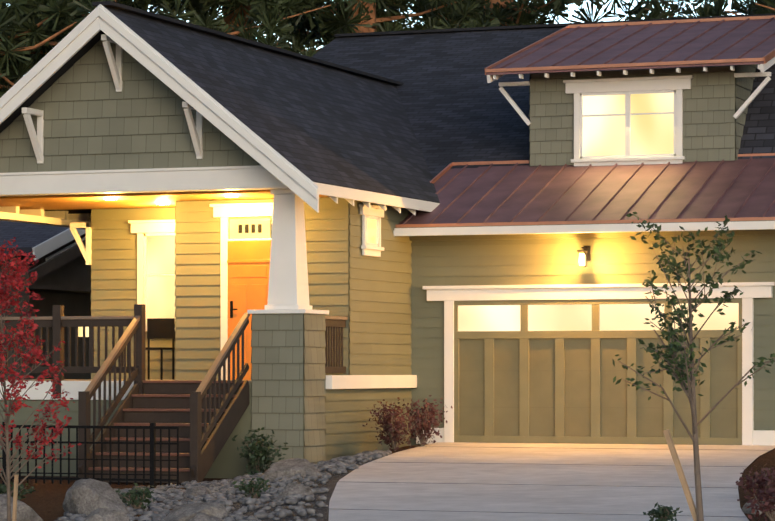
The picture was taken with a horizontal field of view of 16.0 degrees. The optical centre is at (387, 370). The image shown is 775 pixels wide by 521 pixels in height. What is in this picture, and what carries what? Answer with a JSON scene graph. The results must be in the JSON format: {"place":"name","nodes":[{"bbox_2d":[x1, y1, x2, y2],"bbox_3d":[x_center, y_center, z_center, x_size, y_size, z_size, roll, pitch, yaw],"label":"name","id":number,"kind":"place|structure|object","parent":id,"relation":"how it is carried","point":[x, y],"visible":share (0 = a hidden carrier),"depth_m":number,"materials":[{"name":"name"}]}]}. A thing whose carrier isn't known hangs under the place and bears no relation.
{"place":"outdoors","nodes":[
{"label":"outdoors","id":0,"kind":"place"},
{"bbox_2d":[0,0,197,97],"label":"pine","id":1,"kind":"object","parent":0,"point":[50,8],"depth_m":58.10,"materials":[{"name":"green plant"}]},
{"bbox_2d":[6,0,222,25],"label":"pine","id":2,"kind":"object","parent":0,"point":[161,13],"depth_m":70.26,"materials":[{"name":"green plant"}]},
{"bbox_2d":[0,0,375,96],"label":"pine","id":3,"kind":"object","parent":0,"point":[213,23],"depth_m":61.75,"materials":[{"name":"green plant"}]},
{"bbox_2d":[124,0,403,56],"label":"pine","id":4,"kind":"object","parent":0,"point":[210,7],"depth_m":64.09,"materials":[{"name":"green plant"}]},
{"bbox_2d":[252,0,484,54],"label":"pine","id":5,"kind":"object","parent":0,"point":[303,26],"depth_m":75.36,"materials":[{"name":"green plant"}]},
{"bbox_2d":[9,0,754,75],"label":"sky","id":6,"kind":"structure","parent":0,"point":[573,7],"materials":[{"name":"white"}]},
{"bbox_2d":[0,445,774,520],"bbox_3d":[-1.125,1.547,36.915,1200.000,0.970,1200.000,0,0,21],"label":"terrain","id":7,"kind":"structure","parent":0,"point":[45,501],"depth_m":33.86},
{"bbox_2d":[12,475,18,520],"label":"wooden stake","id":8,"kind":"object","parent":7,"relation":"on","point":[14,514],"visible":1,"depth_m":27.28,"materials":[{"name":"brown wood"}]},
{"bbox_2d":[0,481,35,499],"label":"low shrub","id":9,"kind":"object","parent":7,"relation":"on","point":[3,489],"depth_m":30.42,"materials":[{"name":"green plant"}]},
{"bbox_2d":[0,494,42,520],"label":"boulder","id":10,"kind":"object","parent":7,"relation":"on","point":[25,512],"visible":0.75,"depth_m":28.56,"materials":[{"name":"grey stone"}]},
{"bbox_2d":[0,237,80,520],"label":"maple tree","id":11,"kind":"object","parent":7,"relation":"on","point":[11,279],"depth_m":27.34,"materials":[{"name":"red plant"}]},
{"bbox_2d":[0,233,90,379],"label":"neighbour walls","id":12,"kind":"structure","parent":7,"relation":"on","point":[64,277],"depth_m":49.06,"materials":[{"name":"brown wood"}]},
{"bbox_2d":[0,220,67,255],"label":"neighbour roof","id":13,"kind":"structure","parent":12,"relation":"on","point":[29,236],"depth_m":48.77,"materials":[{"name":"black"}]},
{"bbox_2d":[32,228,85,260],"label":"trim","id":14,"kind":"structure","parent":13,"relation":"attached to","point":[46,247],"depth_m":48.44,"materials":[{"name":"grey wood"}]},
{"bbox_2d":[78,327,88,336],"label":"neighbour window","id":15,"kind":"structure","parent":12,"relation":"in","point":[80,331],"depth_m":50.16,"materials":[{"name":"yellow glass"}]},
{"bbox_2d":[0,422,178,488],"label":"metal fence","id":16,"kind":"object","parent":7,"relation":"on","point":[152,427],"visible":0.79,"depth_m":34.15,"materials":[{"name":"black metal"}]},
{"bbox_2d":[0,304,345,482],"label":"porch railing","id":17,"kind":"object","parent":7,"relation":"on","point":[202,457],"visible":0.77,"depth_m":37.01,"materials":[{"name":"brown wood"}]},
{"bbox_2d":[88,380,244,471],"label":"stair treads","id":18,"kind":"object","parent":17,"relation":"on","point":[157,424],"visible":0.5,"depth_m":36.74,"materials":[{"name":"brown wood"}]},
{"bbox_2d":[0,313,347,393],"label":"rail caps","id":19,"kind":"object","parent":17,"relation":"on","point":[129,330],"visible":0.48,"depth_m":36.99,"materials":[{"name":"brown wood"}]},
{"bbox_2d":[162,203,349,477],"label":"house","id":20,"kind":"structure","parent":7,"relation":"on","point":[229,462],"depth_m":37.30,"materials":[{"name":"wood"}]},
{"bbox_2d":[0,206,91,264],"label":"eave trim","id":21,"kind":"structure","parent":20,"relation":"attached to","point":[72,222],"depth_m":41.39,"materials":[{"name":"white wood"}]},
{"bbox_2d":[0,190,327,209],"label":"porch ceiling","id":22,"kind":"structure","parent":20,"relation":"attached to","point":[98,201],"depth_m":39.07,"materials":[{"name":"wood"}]},
{"bbox_2d":[104,196,236,204],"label":"porch can lights","id":23,"kind":"object","parent":22,"relation":"in","point":[166,204],"visible":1,"depth_m":38.96},
{"bbox_2d":[7,379,325,381],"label":"porch floor","id":24,"kind":"structure","parent":20,"relation":"on","point":[91,380],"depth_m":38.16,"materials":[{"name":"brown wood"}]},
{"bbox_2d":[146,318,174,379],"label":"porch chair","id":25,"kind":"object","parent":24,"relation":"on","point":[160,328],"visible":0.85,"depth_m":40.39,"materials":[{"name":"brown wood"}]},
{"bbox_2d":[0,4,439,399],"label":"house trim","id":26,"kind":"structure","parent":20,"relation":"attached to","point":[288,185],"depth_m":37.47,"materials":[{"name":"white wood"}]},
{"bbox_2d":[0,1,774,213],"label":"roof","id":27,"kind":"structure","parent":20,"relation":"on","point":[411,114],"depth_m":42.96,"materials":[{"name":"black"}]},
{"bbox_2d":[128,75,774,444],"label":"window trim","id":28,"kind":"structure","parent":20,"relation":"attached to","point":[450,295],"depth_m":39.88,"materials":[{"name":"white wood"}]},
{"bbox_2d":[147,236,175,317],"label":"window","id":29,"kind":"structure","parent":28,"relation":"in","point":[161,254],"depth_m":40.93,"materials":[{"name":"yellow glass"}]},
{"bbox_2d":[227,240,270,379],"bbox_3d":[-1.948,-0.853,38.946,0.680,1.970,0.065,0,0,21],"label":"front door","id":30,"kind":"structure","parent":28,"relation":"attached to","point":[248,262],"depth_m":38.95,"materials":[{"name":"brown wood"}]},
{"bbox_2d":[230,301,236,317],"bbox_3d":[-2.176,-0.868,38.993,0.120,0.240,0.040,0,0,21],"label":"door handle","id":31,"kind":"object","parent":30,"relation":"attached to","point":[231,309],"visible":0.98,"depth_m":39.01,"materials":[{"name":"black metal"}]},
{"bbox_2d":[230,218,376,243],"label":"window panes","id":32,"kind":"object","parent":28,"relation":"attached to","point":[371,230],"visible":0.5,"depth_m":38.99,"materials":[{"name":"yellow glass"}]},
{"bbox_2d":[238,224,261,232],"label":"house numbers","id":33,"kind":"object","parent":32,"relation":"attached to","point":[252,228],"visible":1,"depth_m":38.93,"materials":[{"name":"black metal"}]},
{"bbox_2d":[583,93,673,155],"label":"dormer glass","id":34,"kind":"object","parent":28,"relation":"attached to","point":[650,134],"visible":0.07,"depth_m":41.78,"materials":[{"name":"yellow glass"}]},
{"bbox_2d":[303,66,736,380],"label":"wall","id":35,"kind":"structure","parent":20,"relation":"on","point":[633,72],"depth_m":41.73,"materials":[{"name":"paint"}]},
{"bbox_2d":[399,17,774,223],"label":"copper roofs","id":36,"kind":"structure","parent":35,"relation":"on","point":[738,188],"depth_m":41.14,"materials":[{"name":"brown metal"}]},
{"bbox_2d":[577,246,590,266],"bbox_3d":[2.833,-1.650,39.678,0.130,0.315,0.325,0,0,21],"label":"wall lantern","id":37,"kind":"object","parent":20,"relation":"attached to","point":[587,254],"visible":0.96,"depth_m":39.63,"materials":[{"name":"black metal"}]},
{"bbox_2d":[580,254,583,264],"bbox_3d":[2.798,-1.598,39.587,0.060,0.160,0.060,0,0,21],"label":"light bulb","id":38,"kind":"object","parent":37,"relation":"attached to","point":[581,259],"visible":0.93,"depth_m":39.56,"materials":[{"name":"white glass"}]},
{"bbox_2d":[395,15,774,227],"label":"roof trim","id":39,"kind":"structure","parent":20,"relation":"on","point":[769,56],"depth_m":41.21,"materials":[{"name":"brown metal"}]},
{"bbox_2d":[402,220,774,240],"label":"garage frieze","id":40,"kind":"object","parent":20,"relation":"attached to","point":[572,235],"visible":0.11,"depth_m":39.71,"materials":[{"name":"paint"}]},
{"bbox_2d":[232,427,288,474],"bbox_3d":[-1.692,1.108,36.657,0.775,0.722,0.565,0,0,0],"label":"shrub","id":41,"kind":"object","parent":7,"relation":"on","point":[254,447],"depth_m":36.56,"materials":[{"name":"green plant"}]},
{"bbox_2d":[147,456,384,520],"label":"gravel bed","id":42,"kind":"object","parent":7,"relation":"on","point":[330,486],"visible":0.06,"depth_m":29.27,"materials":[{"name":"grey gravel"}]},
{"bbox_2d":[62,478,128,514],"bbox_3d":[-3.060,1.385,29.198,0.742,0.488,0.887,0,0,-9],"label":"boulder","id":43,"kind":"object","parent":42,"relation":"on","point":[86,496],"visible":0.75,"depth_m":29.01,"materials":[{"name":"grey stone"}]},
{"bbox_2d":[84,508,130,520],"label":"boulder","id":44,"kind":"object","parent":42,"relation":"on","point":[103,514],"visible":1,"depth_m":26.91,"materials":[{"name":"grey stone"}]},
{"bbox_2d":[113,489,129,503],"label":"gravel","id":45,"kind":"structure","parent":42,"relation":"on","point":[122,491],"depth_m":30.89,"materials":[{"name":"grey gravel"}]},
{"bbox_2d":[116,483,154,508],"bbox_3d":[-2.794,1.393,30.135,0.507,0.318,0.554,0,0,21],"label":"low shrub","id":46,"kind":"object","parent":42,"relation":"on","point":[140,491],"depth_m":30.11,"materials":[{"name":"green plant"}]},
{"bbox_2d":[163,502,228,520],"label":"boulder","id":47,"kind":"object","parent":42,"relation":"on","point":[186,512],"visible":0.9,"depth_m":27.82,"materials":[{"name":"grey stone"}]},
{"bbox_2d":[183,486,210,497],"bbox_3d":[-2.220,1.444,32.376,0.485,0.172,0.424,0,0,-39],"label":"boulder","id":48,"kind":"object","parent":42,"relation":"on","point":[198,491],"visible":0.38,"depth_m":32.27,"materials":[{"name":"grey stone"}]},
{"bbox_2d":[188,512,223,520],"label":"boulder","id":49,"kind":"object","parent":42,"relation":"on","point":[199,516],"visible":1,"depth_m":26.30,"materials":[{"name":"grey stone"}]},
{"bbox_2d":[54,450,391,520],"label":"river rock pebbles","id":50,"kind":"object","parent":42,"relation":"on","point":[223,491],"visible":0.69,"depth_m":31.09,"materials":[{"name":"grey stone"}]},
{"bbox_2d":[232,477,270,497],"bbox_3d":[-1.522,1.311,30.673,0.431,0.255,0.329,0,0,-13],"label":"low shrub","id":51,"kind":"object","parent":50,"relation":"on","point":[246,489],"depth_m":30.61,"materials":[{"name":"green plant"}]},
{"bbox_2d":[264,458,322,481],"bbox_3d":[-1.113,1.223,33.881,0.793,0.288,0.518,0,0,4],"label":"boulder","id":52,"kind":"object","parent":42,"relation":"on","point":[292,467],"visible":0.62,"depth_m":33.72,"materials":[{"name":"grey stone"}]},
{"bbox_2d":[277,483,313,499],"bbox_3d":[-1.022,1.322,30.021,0.329,0.197,0.461,0,0,-29],"label":"boulder","id":53,"kind":"object","parent":42,"relation":"on","point":[295,488],"visible":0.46,"depth_m":29.95,"materials":[{"name":"grey stone"}]},
{"bbox_2d":[0,39,756,473],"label":"shingle walls","id":54,"kind":"structure","parent":7,"relation":"on","point":[94,119],"depth_m":38.06,"materials":[{"name":"green wood"}]},
{"bbox_2d":[487,57,774,125],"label":"dormer trim","id":55,"kind":"structure","parent":54,"relation":"attached to","point":[762,68],"depth_m":41.18,"materials":[{"name":"white wood"}]},
{"bbox_2d":[0,197,774,475],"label":"lap walls","id":56,"kind":"structure","parent":7,"relation":"on","point":[396,323],"depth_m":39.38,"materials":[{"name":"paint"}]},
{"bbox_2d":[362,397,425,451],"bbox_3d":[0.048,0.754,38.556,0.833,0.767,1.087,0,0,21],"label":"barberry shrub","id":57,"kind":"object","parent":7,"relation":"on","point":[397,422],"depth_m":38.46,"materials":[{"name":"red plant"}]},
{"bbox_2d":[389,395,452,445],"bbox_3d":[0.490,0.724,39.693,0.870,0.748,0.792,0,0,21],"label":"barberry shrub","id":58,"kind":"object","parent":7,"relation":"on","point":[431,418],"depth_m":39.64,"materials":[{"name":"red plant"}]},
{"bbox_2d":[328,442,774,520],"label":"concrete driveway","id":59,"kind":"structure","parent":7,"relation":"on","point":[613,476],"depth_m":31.64,"materials":[{"name":"grey concrete"}]},
{"bbox_2d":[454,298,741,444],"bbox_3d":[3.013,0.017,39.759,4.320,2.090,0.104,0,0,21],"label":"garage door","id":60,"kind":"structure","parent":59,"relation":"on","point":[505,382],"depth_m":39.81,"materials":[{"name":"brown wood"}]},
{"bbox_2d":[458,303,738,330],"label":"garage door windows","id":61,"kind":"structure","parent":60,"relation":"in","point":[613,317],"depth_m":39.83,"materials":[{"name":"yellow glass"}]},
{"bbox_2d":[467,407,737,444],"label":"garage door joints","id":62,"kind":"object","parent":60,"relation":"attached to","point":[592,443],"visible":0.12,"depth_m":39.78,"materials":[{"name":"brown wood"}]},
{"bbox_2d":[643,502,682,520],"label":"shrub","id":63,"kind":"object","parent":7,"relation":"on","point":[658,513],"depth_m":25.62,"materials":[{"name":"green plant"}]},
{"bbox_2d":[663,429,696,520],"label":"tree stake","id":64,"kind":"object","parent":7,"relation":"on","point":[680,472],"visible":1,"depth_m":22.86,"materials":[{"name":"brown wood"}]},
{"bbox_2d":[735,464,774,499],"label":"shrub","id":65,"kind":"object","parent":7,"relation":"on","point":[762,480],"depth_m":28.31,"materials":[{"name":"red plant"}]},
{"bbox_2d":[737,482,774,520],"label":"shrub","id":66,"kind":"object","parent":7,"relation":"on","point":[768,504],"depth_m":26.12,"materials":[{"name":"red plant"}]},
{"bbox_2d":[742,499,774,514],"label":"boulder","id":67,"kind":"object","parent":7,"relation":"on","point":[747,510],"visible":0.17,"depth_m":27.14,"materials":[{"name":"grey stone"}]},
{"bbox_2d":[279,0,541,49],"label":"pine","id":68,"kind":"object","parent":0,"point":[392,8],"depth_m":65.96,"materials":[{"name":"green plant"}]},
{"bbox_2d":[382,0,516,27],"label":"pine","id":69,"kind":"object","parent":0,"point":[419,8],"depth_m":78.37,"materials":[{"name":"green plant"}]},
{"bbox_2d":[331,0,662,30],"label":"pine","id":70,"kind":"object","parent":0,"point":[555,8],"depth_m":68.22,"materials":[{"name":"green plant"}]},
{"bbox_2d":[613,210,774,520],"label":"sapling tree","id":71,"kind":"object","parent":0,"point":[680,312],"depth_m":22.73,"materials":[{"name":"green plant"}]},
{"bbox_2d":[618,0,774,20],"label":"pine","id":72,"kind":"object","parent":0,"point":[701,11],"depth_m":62.40,"materials":[{"name":"green plant"}]},
{"bbox_2d":[653,0,762,17],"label":"pine","id":73,"kind":"object","parent":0,"point":[680,3],"depth_m":83.02,"materials":[{"name":"green plant"}]},
{"bbox_2d":[681,0,767,17],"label":"pine","id":74,"kind":"object","parent":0,"point":[741,9],"visible":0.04,"depth_m":74.91,"materials":[{"name":"green plant"}]},
{"bbox_2d":[715,0,774,14],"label":"pine","id":75,"kind":"object","parent":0,"point":[770,2],"depth_m":55.36,"materials":[{"name":"green plant"}]}
]}

